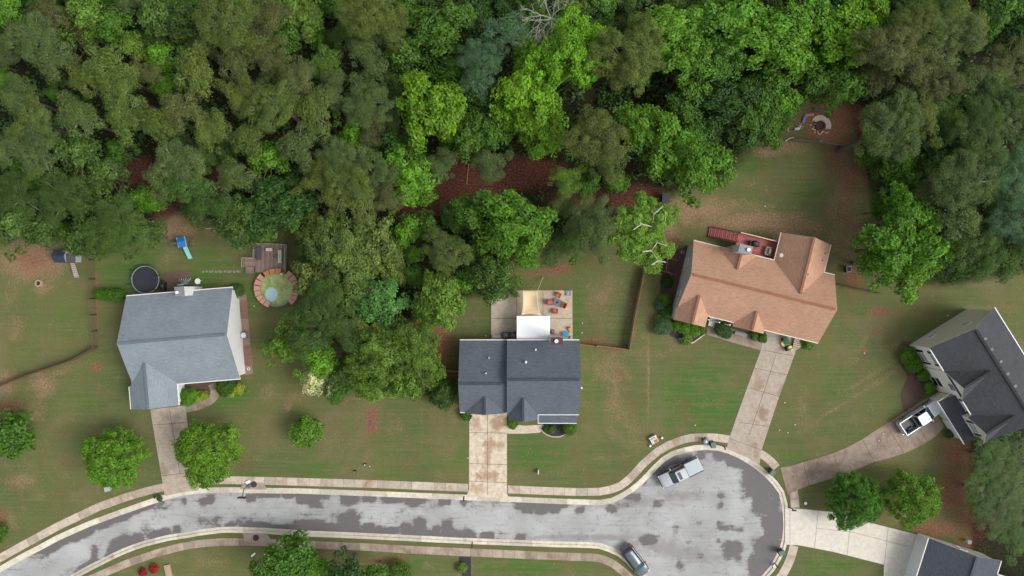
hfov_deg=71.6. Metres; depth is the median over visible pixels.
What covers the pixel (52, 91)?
pine tree
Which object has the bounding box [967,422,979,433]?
window
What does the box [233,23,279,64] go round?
pine tree
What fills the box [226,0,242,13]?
broadleaf tree
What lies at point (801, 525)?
driveway
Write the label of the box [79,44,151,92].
pine tree
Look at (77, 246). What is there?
broadleaf tree
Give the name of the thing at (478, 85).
pine tree
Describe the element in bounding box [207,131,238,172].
broadleaf tree
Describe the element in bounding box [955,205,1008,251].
broadleaf tree
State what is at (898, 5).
pine tree
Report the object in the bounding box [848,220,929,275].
broadleaf tree
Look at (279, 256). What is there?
bench cushion
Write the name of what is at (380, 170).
pine tree
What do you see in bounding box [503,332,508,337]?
air conditioner
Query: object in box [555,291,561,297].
patio chair
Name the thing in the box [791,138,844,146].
fence
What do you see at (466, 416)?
shrub
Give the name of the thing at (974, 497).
pine tree
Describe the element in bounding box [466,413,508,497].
driveway
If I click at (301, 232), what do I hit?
oak tree
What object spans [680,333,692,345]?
shrub
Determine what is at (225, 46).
broadleaf tree
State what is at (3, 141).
pine tree
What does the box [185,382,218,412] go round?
path
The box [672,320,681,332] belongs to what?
shrub
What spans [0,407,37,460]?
lawn tree
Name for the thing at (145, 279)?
trampoline
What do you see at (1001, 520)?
pine tree
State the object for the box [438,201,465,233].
broadleaf tree
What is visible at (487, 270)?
oak tree
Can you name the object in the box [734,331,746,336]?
planter bench
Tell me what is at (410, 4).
broadleaf tree
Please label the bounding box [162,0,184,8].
broadleaf tree
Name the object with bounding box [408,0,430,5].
broadleaf tree
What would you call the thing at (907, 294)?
broadleaf tree
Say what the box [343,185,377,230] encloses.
pine tree
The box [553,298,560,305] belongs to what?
patio table
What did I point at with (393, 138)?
broadleaf tree
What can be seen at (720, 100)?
broadleaf tree
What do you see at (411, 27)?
broadleaf tree
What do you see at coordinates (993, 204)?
pine tree
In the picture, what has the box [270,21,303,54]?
broadleaf tree
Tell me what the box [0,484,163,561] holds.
pavement
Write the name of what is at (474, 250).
broadleaf tree
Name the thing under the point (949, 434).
shrub
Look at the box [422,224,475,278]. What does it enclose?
pine tree
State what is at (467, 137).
broadleaf tree
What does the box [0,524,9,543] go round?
lawn tree
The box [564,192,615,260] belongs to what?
pine tree
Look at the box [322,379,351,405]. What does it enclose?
broadleaf tree
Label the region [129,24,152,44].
broadleaf tree
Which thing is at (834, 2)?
broadleaf tree
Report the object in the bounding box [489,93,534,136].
broadleaf tree
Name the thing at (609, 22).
broadleaf tree
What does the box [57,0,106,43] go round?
broadleaf tree
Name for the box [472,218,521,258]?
broadleaf tree
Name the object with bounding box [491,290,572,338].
patio
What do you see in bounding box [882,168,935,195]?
broadleaf tree
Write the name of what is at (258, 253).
lounger
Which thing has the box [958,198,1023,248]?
pine tree
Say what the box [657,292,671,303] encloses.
shrub
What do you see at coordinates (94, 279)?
fence
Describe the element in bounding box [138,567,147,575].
shrub
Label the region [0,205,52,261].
broadleaf tree
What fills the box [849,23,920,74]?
pine tree
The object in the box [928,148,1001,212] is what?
pine tree
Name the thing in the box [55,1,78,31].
pine tree
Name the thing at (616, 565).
pavement
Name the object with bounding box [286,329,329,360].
pine tree
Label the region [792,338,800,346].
slatted bench
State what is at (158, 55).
broadleaf tree
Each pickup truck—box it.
[656,456,703,487]
[895,400,940,435]
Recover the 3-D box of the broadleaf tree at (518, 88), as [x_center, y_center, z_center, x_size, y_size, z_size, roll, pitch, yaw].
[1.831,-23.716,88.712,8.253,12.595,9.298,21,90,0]
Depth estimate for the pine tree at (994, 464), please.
90.48 m
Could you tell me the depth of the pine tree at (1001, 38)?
91.09 m
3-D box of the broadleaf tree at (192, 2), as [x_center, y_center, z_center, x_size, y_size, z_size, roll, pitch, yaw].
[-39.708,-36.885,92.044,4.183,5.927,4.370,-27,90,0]
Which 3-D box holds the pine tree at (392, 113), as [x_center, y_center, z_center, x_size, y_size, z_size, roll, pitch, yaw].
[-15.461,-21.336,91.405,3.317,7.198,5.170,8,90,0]
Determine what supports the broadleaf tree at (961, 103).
on the ground
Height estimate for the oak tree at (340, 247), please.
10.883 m
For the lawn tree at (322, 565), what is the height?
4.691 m
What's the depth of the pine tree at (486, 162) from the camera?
87.12 m
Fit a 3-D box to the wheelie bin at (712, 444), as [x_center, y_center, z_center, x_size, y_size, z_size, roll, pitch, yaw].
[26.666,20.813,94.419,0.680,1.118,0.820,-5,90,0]
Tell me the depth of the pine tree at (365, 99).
83.13 m
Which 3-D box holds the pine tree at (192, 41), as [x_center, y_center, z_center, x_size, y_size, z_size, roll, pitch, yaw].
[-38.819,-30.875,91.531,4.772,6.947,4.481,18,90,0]
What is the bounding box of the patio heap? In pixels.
[177,278,190,285]
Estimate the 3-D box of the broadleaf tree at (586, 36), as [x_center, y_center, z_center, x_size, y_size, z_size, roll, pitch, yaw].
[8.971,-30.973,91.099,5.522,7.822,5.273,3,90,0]
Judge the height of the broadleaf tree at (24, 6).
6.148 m
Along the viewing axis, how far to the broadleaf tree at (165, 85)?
89.38 m
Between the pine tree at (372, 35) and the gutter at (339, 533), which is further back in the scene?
the gutter at (339, 533)
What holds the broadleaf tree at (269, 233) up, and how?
on the ground
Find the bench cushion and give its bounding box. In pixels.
[278,250,281,262]
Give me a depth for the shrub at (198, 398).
94.29 m
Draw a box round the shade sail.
[521,277,542,315]
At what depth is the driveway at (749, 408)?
94.97 m
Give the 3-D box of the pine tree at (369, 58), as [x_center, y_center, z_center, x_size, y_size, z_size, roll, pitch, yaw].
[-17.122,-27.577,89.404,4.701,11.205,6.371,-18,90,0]
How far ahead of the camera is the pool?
94.40 m
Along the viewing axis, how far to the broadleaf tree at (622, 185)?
90.53 m
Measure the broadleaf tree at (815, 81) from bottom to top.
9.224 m
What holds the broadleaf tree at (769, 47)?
on the ground
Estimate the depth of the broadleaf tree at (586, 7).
90.62 m
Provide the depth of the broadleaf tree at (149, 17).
87.41 m
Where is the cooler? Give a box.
[648,434,658,444]
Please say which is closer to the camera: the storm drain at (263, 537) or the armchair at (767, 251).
the armchair at (767, 251)
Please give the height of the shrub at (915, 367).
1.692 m
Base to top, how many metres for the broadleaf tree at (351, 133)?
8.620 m
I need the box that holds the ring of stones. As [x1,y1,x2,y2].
[810,115,830,134]
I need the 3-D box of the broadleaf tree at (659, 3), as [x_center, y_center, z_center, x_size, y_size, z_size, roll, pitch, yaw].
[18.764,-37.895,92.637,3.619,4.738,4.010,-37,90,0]
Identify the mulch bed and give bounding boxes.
[185,380,243,399]
[541,424,568,435]
[660,246,687,317]
[663,319,702,341]
[709,317,757,333]
[899,341,928,411]
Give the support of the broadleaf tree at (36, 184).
on the ground
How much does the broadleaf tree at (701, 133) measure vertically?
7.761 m
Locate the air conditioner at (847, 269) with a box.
[844,266,851,272]
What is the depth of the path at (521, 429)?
94.97 m
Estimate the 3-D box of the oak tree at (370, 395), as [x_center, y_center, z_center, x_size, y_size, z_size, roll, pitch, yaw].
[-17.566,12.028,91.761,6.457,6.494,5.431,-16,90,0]
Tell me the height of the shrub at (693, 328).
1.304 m
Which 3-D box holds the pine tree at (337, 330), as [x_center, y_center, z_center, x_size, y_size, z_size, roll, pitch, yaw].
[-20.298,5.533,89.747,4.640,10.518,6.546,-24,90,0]
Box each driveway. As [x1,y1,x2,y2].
[150,405,198,495]
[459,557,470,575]
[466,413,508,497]
[726,331,801,464]
[780,398,943,494]
[785,508,916,575]
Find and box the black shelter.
[661,193,669,202]
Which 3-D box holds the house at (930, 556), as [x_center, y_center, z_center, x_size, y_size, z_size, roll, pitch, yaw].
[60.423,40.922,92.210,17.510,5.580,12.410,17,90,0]
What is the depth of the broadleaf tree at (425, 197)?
88.92 m
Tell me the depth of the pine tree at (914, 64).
83.08 m
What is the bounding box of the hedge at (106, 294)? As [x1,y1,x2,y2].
[93,288,126,300]
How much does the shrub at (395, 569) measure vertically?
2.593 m
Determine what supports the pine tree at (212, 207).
on the ground
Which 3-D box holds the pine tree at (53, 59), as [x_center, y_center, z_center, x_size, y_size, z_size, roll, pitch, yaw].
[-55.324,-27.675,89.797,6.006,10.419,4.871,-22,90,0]
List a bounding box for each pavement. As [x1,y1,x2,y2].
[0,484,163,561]
[89,538,403,575]
[197,476,467,491]
[404,545,632,575]
[508,433,729,495]
[760,450,778,469]
[776,545,797,575]
[789,490,798,507]
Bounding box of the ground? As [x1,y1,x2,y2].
[0,0,1023,575]
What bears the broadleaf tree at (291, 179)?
on the ground
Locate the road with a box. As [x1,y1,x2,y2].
[0,450,782,575]
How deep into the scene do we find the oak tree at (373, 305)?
87.95 m
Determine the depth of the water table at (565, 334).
94.39 m
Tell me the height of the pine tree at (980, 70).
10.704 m
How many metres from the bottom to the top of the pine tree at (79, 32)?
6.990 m
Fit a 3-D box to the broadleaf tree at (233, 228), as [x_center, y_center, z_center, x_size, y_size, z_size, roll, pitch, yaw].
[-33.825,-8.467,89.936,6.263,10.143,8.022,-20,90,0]
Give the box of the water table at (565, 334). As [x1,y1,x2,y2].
[563,332,568,336]
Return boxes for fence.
[0,347,97,385]
[88,259,98,347]
[596,266,646,350]
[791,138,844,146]
[836,284,880,292]
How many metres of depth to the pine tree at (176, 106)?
84.64 m
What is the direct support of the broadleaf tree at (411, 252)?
on the ground
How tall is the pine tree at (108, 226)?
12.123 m
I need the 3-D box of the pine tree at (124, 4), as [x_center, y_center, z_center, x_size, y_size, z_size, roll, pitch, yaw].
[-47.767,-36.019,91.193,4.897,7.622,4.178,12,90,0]
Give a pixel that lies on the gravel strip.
(245, 327)
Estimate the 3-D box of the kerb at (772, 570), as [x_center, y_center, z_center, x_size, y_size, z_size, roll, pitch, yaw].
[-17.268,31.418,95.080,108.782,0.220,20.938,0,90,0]
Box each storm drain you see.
[240,482,267,489]
[243,533,272,541]
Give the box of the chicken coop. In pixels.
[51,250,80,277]
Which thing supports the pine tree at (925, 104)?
on the ground
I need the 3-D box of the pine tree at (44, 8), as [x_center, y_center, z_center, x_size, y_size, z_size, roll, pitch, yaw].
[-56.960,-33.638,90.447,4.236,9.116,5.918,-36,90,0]
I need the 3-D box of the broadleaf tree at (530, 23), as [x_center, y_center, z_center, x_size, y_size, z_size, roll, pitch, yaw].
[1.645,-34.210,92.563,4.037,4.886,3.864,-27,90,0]
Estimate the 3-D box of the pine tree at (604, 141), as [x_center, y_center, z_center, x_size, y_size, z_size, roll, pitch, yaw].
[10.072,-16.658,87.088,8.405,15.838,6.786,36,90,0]
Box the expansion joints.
[157,318,927,563]
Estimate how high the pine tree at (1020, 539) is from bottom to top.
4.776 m
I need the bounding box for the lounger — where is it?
[255,246,261,259]
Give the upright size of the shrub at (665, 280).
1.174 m
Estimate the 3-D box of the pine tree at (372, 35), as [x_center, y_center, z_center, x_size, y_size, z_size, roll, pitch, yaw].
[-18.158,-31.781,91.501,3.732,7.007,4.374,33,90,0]
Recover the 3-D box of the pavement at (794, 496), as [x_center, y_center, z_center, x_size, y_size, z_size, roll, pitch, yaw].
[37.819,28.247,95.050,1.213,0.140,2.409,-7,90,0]
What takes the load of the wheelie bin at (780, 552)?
on the kerb at (772, 570)
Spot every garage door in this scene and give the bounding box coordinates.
[906,538,924,575]
[935,402,946,417]
[942,419,958,437]
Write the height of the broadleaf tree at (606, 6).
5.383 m
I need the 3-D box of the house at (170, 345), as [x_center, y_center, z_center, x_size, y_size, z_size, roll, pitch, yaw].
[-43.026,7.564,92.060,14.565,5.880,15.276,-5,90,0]
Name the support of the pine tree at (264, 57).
on the ground
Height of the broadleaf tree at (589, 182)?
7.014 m
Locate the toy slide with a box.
[802,113,813,122]
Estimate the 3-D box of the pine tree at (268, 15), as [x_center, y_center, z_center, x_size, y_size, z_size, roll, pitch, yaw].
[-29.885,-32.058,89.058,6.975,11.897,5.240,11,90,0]
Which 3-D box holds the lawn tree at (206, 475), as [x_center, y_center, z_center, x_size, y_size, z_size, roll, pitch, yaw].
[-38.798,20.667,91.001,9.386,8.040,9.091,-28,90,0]
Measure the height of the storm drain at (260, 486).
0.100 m
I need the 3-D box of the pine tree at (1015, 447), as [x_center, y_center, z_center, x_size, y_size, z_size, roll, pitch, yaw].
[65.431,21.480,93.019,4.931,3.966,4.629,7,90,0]
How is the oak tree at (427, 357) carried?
on the ground
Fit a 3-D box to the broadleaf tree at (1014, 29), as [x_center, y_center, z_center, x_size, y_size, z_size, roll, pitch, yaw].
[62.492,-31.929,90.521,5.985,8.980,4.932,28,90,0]
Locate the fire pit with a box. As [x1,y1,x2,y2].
[34,280,42,286]
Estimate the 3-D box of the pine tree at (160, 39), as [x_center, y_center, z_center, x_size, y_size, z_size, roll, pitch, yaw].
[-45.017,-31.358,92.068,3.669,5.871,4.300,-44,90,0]
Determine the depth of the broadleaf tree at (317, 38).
90.54 m
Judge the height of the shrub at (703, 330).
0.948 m
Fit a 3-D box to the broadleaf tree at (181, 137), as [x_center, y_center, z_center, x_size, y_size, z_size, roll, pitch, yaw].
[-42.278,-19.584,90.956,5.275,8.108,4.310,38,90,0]
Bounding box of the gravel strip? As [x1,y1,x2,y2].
[239,295,252,374]
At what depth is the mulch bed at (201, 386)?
94.98 m
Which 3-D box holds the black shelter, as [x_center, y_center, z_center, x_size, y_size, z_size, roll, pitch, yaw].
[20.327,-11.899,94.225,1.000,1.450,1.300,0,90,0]
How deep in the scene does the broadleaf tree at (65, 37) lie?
90.67 m
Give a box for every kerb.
[0,444,787,575]
[76,530,632,575]
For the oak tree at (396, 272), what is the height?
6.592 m
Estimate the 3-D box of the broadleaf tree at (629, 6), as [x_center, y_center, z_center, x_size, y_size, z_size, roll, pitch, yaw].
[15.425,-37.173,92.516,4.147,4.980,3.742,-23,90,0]
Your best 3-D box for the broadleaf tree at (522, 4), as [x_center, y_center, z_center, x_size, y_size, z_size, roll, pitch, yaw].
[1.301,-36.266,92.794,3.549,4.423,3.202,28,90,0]
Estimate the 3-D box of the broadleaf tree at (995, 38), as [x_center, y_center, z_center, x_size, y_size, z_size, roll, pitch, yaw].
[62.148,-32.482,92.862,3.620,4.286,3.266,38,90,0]
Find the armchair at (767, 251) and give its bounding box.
[764,246,771,255]
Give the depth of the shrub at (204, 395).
94.24 m
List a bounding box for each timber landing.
[240,301,247,318]
[244,346,252,365]
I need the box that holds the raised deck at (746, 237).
[707,226,777,258]
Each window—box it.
[917,352,929,362]
[928,354,937,363]
[930,376,944,387]
[946,382,955,391]
[958,321,971,325]
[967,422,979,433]
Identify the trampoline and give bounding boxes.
[125,264,160,294]
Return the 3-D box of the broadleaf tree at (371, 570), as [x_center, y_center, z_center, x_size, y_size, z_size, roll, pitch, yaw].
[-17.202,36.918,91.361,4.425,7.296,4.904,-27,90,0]
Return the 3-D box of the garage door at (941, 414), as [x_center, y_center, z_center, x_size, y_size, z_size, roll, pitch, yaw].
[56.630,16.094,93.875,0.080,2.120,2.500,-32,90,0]
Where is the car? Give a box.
[620,543,648,575]
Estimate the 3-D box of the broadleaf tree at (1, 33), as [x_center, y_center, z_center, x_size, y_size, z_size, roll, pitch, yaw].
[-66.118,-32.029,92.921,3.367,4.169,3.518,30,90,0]
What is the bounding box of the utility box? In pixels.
[104,487,111,491]
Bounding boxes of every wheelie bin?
[702,437,708,443]
[709,441,715,447]
[768,468,775,476]
[777,548,784,555]
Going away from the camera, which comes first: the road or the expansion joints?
the expansion joints
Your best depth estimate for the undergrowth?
94.18 m
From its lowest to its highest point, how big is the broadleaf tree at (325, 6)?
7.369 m
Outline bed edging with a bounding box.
[539,427,564,437]
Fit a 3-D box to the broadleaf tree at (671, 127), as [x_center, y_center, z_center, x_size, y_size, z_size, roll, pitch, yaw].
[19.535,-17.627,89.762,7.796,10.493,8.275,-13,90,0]
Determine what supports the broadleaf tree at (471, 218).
on the ground
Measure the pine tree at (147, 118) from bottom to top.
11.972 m
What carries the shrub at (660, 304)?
on the ground
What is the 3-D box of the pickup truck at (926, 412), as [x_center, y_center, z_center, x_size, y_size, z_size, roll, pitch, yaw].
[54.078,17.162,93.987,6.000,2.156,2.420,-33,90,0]
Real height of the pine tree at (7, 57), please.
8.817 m
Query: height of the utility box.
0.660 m
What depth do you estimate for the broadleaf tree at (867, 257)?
88.01 m
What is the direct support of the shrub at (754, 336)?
on the ground
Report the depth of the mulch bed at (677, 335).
94.97 m
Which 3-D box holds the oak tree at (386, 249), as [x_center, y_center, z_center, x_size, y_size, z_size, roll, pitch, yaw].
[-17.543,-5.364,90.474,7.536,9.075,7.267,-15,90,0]
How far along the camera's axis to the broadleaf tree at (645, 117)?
87.18 m
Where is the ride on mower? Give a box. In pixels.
[781,336,792,350]
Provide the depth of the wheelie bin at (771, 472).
93.88 m
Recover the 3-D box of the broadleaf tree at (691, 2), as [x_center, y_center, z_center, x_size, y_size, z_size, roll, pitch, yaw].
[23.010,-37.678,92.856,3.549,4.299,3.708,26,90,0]
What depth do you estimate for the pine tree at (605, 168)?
84.36 m
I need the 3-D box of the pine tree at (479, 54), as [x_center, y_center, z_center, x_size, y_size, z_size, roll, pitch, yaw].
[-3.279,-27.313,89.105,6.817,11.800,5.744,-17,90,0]
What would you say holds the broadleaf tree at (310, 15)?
on the ground
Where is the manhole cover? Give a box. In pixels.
[253,535,258,540]
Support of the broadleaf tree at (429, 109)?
on the ground
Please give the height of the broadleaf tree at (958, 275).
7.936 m
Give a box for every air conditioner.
[241,332,247,337]
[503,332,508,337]
[510,332,515,337]
[844,266,851,272]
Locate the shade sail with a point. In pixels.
(530, 302)
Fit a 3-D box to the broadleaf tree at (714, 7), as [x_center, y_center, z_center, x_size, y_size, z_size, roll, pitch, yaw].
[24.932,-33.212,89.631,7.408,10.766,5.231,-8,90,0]
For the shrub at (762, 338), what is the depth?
94.18 m
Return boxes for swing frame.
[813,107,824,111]
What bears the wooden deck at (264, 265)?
on the ground
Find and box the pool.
[254,268,297,306]
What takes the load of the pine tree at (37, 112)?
on the ground
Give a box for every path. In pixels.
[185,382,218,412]
[507,424,543,433]
[707,326,761,349]
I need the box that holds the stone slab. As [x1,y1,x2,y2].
[164,564,172,575]
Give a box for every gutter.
[0,447,784,575]
[70,527,646,575]
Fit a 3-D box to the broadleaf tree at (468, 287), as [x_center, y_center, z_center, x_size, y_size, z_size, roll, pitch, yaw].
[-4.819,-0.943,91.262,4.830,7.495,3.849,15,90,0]
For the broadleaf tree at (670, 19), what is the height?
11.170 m
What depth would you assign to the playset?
93.95 m
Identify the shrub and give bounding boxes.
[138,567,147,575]
[149,564,158,573]
[156,496,162,501]
[180,387,198,406]
[195,394,201,402]
[199,390,209,400]
[215,380,235,397]
[230,283,244,298]
[233,382,244,395]
[386,560,412,575]
[457,562,467,572]
[459,413,471,421]
[506,419,518,429]
[543,424,548,431]
[547,424,555,433]
[561,424,578,435]
[652,316,672,334]
[653,314,662,324]
[655,298,668,309]
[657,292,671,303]
[658,306,672,318]
[661,276,672,288]
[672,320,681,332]
[678,322,690,334]
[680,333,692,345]
[688,324,700,337]
[699,326,706,333]
[713,320,728,335]
[722,327,732,339]
[749,332,758,340]
[758,332,768,343]
[802,340,814,350]
[897,345,916,364]
[904,355,923,372]
[916,369,929,381]
[923,381,936,394]
[944,429,953,438]
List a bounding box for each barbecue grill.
[159,279,166,290]
[748,240,759,246]
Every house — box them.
[117,286,244,408]
[458,316,582,423]
[671,232,836,343]
[904,533,1003,575]
[910,307,1023,443]
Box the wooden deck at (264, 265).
[241,243,286,273]
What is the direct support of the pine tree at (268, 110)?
on the ground
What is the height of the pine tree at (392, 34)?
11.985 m
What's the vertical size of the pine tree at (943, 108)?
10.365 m
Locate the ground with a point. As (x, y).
(844, 382)
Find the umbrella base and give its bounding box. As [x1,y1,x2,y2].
[565,290,570,295]
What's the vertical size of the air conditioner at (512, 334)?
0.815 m
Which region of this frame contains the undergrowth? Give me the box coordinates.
[0,0,1023,347]
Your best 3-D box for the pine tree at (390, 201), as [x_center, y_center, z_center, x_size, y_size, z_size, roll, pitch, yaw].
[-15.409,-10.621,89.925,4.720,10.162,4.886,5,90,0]
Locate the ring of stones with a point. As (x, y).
(819, 125)
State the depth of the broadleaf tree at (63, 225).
91.02 m
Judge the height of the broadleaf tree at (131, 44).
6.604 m
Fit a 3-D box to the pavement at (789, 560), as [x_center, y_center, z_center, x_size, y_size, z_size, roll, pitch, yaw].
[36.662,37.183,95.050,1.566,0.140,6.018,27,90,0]
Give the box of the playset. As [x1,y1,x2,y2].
[171,236,193,258]
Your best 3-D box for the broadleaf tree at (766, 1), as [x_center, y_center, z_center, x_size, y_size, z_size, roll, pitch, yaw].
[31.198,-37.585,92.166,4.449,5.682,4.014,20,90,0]
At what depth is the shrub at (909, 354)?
93.71 m
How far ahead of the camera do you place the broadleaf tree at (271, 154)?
86.50 m
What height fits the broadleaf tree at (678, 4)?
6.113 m
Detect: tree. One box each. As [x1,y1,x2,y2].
[0,0,37,27]
[0,9,78,65]
[0,30,16,49]
[0,34,31,69]
[0,66,25,88]
[0,72,63,116]
[0,127,57,168]
[0,169,52,225]
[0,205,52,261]
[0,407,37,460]
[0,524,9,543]
[1,154,62,201]
[5,122,85,184]
[7,84,68,151]
[17,0,42,26]
[20,46,37,64]
[22,202,70,249]
[27,0,70,37]
[32,41,81,84]
[34,167,92,226]
[38,24,73,54]
[40,80,60,102]
[53,89,117,139]
[53,131,102,188]
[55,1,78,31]
[55,207,120,262]
[56,221,72,240]
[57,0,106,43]
[60,91,99,113]
[64,60,115,99]
[67,169,129,219]
[68,20,97,48]
[79,23,114,47]
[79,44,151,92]
[79,425,151,493]
[81,191,161,258]
[88,1,134,47]
[89,154,132,195]
[97,69,159,111]
[99,3,113,11]
[99,31,125,56]
[101,0,112,5]
[104,95,148,146]
[104,138,141,166]
[106,0,138,30]
[115,0,142,13]
[118,29,148,59]
[119,218,167,259]
[123,54,172,92]
[125,183,170,213]
[126,103,193,145]
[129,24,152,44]
[134,0,174,37]
[140,30,175,54]
[140,139,216,203]
[144,41,187,74]
[147,69,184,100]
[156,120,196,149]
[159,91,205,135]
[161,160,223,203]
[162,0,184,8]
[163,0,204,44]
[168,24,187,45]
[170,416,244,489]
[173,39,227,99]
[179,191,212,227]
[181,143,227,174]
[182,25,219,59]
[185,0,205,12]
[186,101,233,154]
[187,181,235,224]
[192,0,262,52]
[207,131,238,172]
[207,192,258,250]
[210,73,263,119]
[215,45,259,84]
[216,156,262,193]
[217,33,241,53]
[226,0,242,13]
[229,112,270,160]
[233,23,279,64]
[239,0,292,45]
[240,75,302,134]
[243,0,272,10]
[243,176,317,241]
[245,140,290,181]
[247,201,279,245]
[248,34,286,76]
[248,553,285,575]
[256,45,298,87]
[260,337,280,368]
[262,529,320,575]
[267,315,308,362]
[269,0,324,43]
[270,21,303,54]
[271,165,308,196]
[275,120,320,170]
[276,54,320,99]
[278,203,318,235]
[283,299,321,332]
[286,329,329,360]
[288,413,324,449]
[290,156,340,196]
[290,259,342,303]
[291,343,339,382]
[292,89,338,142]
[294,209,337,258]
[299,368,333,397]
[300,554,331,575]
[301,277,347,342]
[302,212,371,298]
[304,67,349,112]
[307,44,345,84]
[308,27,331,57]
[313,134,371,181]
[316,159,373,219]
[317,0,339,21]
[320,26,339,51]
[322,305,364,355]
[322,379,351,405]
[326,15,362,52]
[326,545,362,575]
[327,265,376,315]
[329,352,352,393]
[332,111,366,150]
[334,0,406,49]
[339,315,380,362]
[339,326,421,391]
[341,72,396,128]
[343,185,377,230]
[346,31,388,80]
[346,148,402,200]
[350,366,395,403]
[351,22,381,49]
[352,215,404,273]
[353,276,411,327]
[355,112,396,147]
[361,560,388,575]
[365,126,413,162]
[367,0,394,16]
[367,181,403,218]
[370,8,413,51]
[371,240,409,287]
[372,29,386,53]
[374,300,407,339]
[376,99,400,130]
[377,320,445,386]
[379,65,408,100]
[381,34,432,80]
[382,143,442,208]
[387,209,420,248]
[388,0,421,17]
[389,343,434,401]
[394,68,467,155]
[398,29,413,38]
[401,0,476,56]
[401,177,438,206]
[401,244,421,264]
[403,7,420,35]
[403,263,432,289]
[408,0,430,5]
[411,31,432,58]
[411,266,466,333]
[411,305,443,330]
[412,207,438,239]
[418,147,458,182]
[421,0,443,7]
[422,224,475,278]
[424,373,458,411]
[428,54,471,93]
[434,106,471,148]
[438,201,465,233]
[441,109,492,166]
[447,0,491,43]
[450,192,491,231]
[455,34,473,60]
[455,77,490,111]
[456,36,509,84]
[456,64,497,100]
[456,264,486,295]
[463,236,491,268]
[464,253,523,306]
[467,105,514,150]
[469,188,558,246]
[470,148,513,184]
[472,15,496,43]
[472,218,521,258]
[478,0,496,17]
[478,242,508,264]
[479,10,529,59]
[489,49,558,120]
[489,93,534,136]
[492,0,515,18]
[498,280,519,300]
[500,95,568,160]
[508,0,530,4]
[510,9,552,62]
[510,231,543,267]
[513,0,530,15]
[514,10,537,35]
[516,205,553,256]
[518,1,607,103]
[519,0,578,44]
[525,0,560,17]
[528,7,559,32]
[538,231,575,268]
[547,164,587,198]
[548,186,577,219]
[552,0,575,9]
[557,104,633,168]
[557,225,584,265]
[560,0,579,14]
[564,21,601,63]
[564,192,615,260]
[572,163,600,200]
[573,0,602,21]
[573,206,613,266]
[585,17,667,97]
[588,0,619,25]
[588,145,624,189]
[596,14,619,39]
[604,169,631,195]
[606,190,680,274]
[610,100,668,163]
[612,9,654,53]
[617,12,633,34]
[618,0,650,14]
[623,0,645,8]
[627,3,709,58]
[641,148,678,186]
[644,112,702,182]
[646,0,663,11]
[659,28,718,86]
[662,0,689,9]
[664,88,704,124]
[670,135,737,208]
[671,68,713,107]
[680,117,718,152]
[684,0,700,8]
[692,0,724,39]
[697,28,752,82]
[700,114,725,145]
[701,0,781,52]
[701,77,764,125]
[725,118,760,152]
[730,9,810,76]
[734,81,783,150]
[745,60,792,101]
[751,0,770,6]
[762,40,820,83]
[764,112,790,138]
[765,0,783,9]
[773,88,803,118]
[774,0,788,5]
[776,0,839,48]
[782,60,832,107]
[795,0,869,67]
[809,36,841,67]
[812,58,871,117]
[822,470,888,530]
[830,0,851,6]
[835,0,889,50]
[835,114,894,156]
[838,83,929,163]
[839,56,867,84]
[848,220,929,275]
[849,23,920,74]
[850,55,894,97]
[850,243,891,292]
[854,147,890,171]
[865,200,888,220]
[866,181,934,252]
[868,42,935,88]
[871,145,919,187]
[878,10,909,41]
[879,243,938,306]
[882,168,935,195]
[882,467,943,530]
[887,0,947,53]
[889,0,905,5]
[890,0,916,17]
[890,122,934,154]
[892,203,941,235]
[894,92,941,147]
[897,55,967,101]
[899,11,988,76]
[902,219,965,284]
[904,162,952,206]
[914,127,970,180]
[916,0,942,11]
[918,0,990,43]
[925,93,962,141]
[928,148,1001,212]
[930,0,957,13]
[934,195,984,243]
[935,254,973,285]
[940,57,1010,103]
[940,222,1006,282]
[943,81,984,119]
[943,93,1009,172]
[947,170,1016,223]
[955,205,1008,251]
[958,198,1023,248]
[962,469,1008,522]
[966,33,1023,88]
[967,100,1023,144]
[968,70,1023,123]
[969,142,1023,201]
[970,432,1017,483]
[975,0,1023,43]
[975,489,1023,543]
[977,230,1023,284]
[980,29,1002,46]
[981,8,1023,50]
[986,464,1023,511]
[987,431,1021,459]
[994,31,1007,48]
[995,521,1023,565]
[1002,437,1023,469]
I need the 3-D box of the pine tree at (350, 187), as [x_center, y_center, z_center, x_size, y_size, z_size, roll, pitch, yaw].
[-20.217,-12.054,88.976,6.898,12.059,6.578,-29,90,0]
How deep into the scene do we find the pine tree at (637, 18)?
85.17 m
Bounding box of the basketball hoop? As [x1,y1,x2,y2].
[237,480,251,500]
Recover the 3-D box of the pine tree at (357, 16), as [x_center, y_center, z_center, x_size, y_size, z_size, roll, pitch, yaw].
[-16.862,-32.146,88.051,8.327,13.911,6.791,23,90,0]
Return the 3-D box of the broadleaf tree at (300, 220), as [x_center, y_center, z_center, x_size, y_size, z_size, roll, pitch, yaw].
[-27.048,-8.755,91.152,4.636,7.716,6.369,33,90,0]
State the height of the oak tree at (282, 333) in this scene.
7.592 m
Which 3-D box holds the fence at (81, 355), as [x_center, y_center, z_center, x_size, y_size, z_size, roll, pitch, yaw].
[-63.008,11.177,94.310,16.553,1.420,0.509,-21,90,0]
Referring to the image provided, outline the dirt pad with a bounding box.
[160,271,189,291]
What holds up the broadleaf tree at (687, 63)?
on the ground
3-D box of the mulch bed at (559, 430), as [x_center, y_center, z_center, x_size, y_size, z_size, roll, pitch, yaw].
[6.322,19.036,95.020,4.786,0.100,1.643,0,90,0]
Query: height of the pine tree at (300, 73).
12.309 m
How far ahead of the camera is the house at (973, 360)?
88.86 m

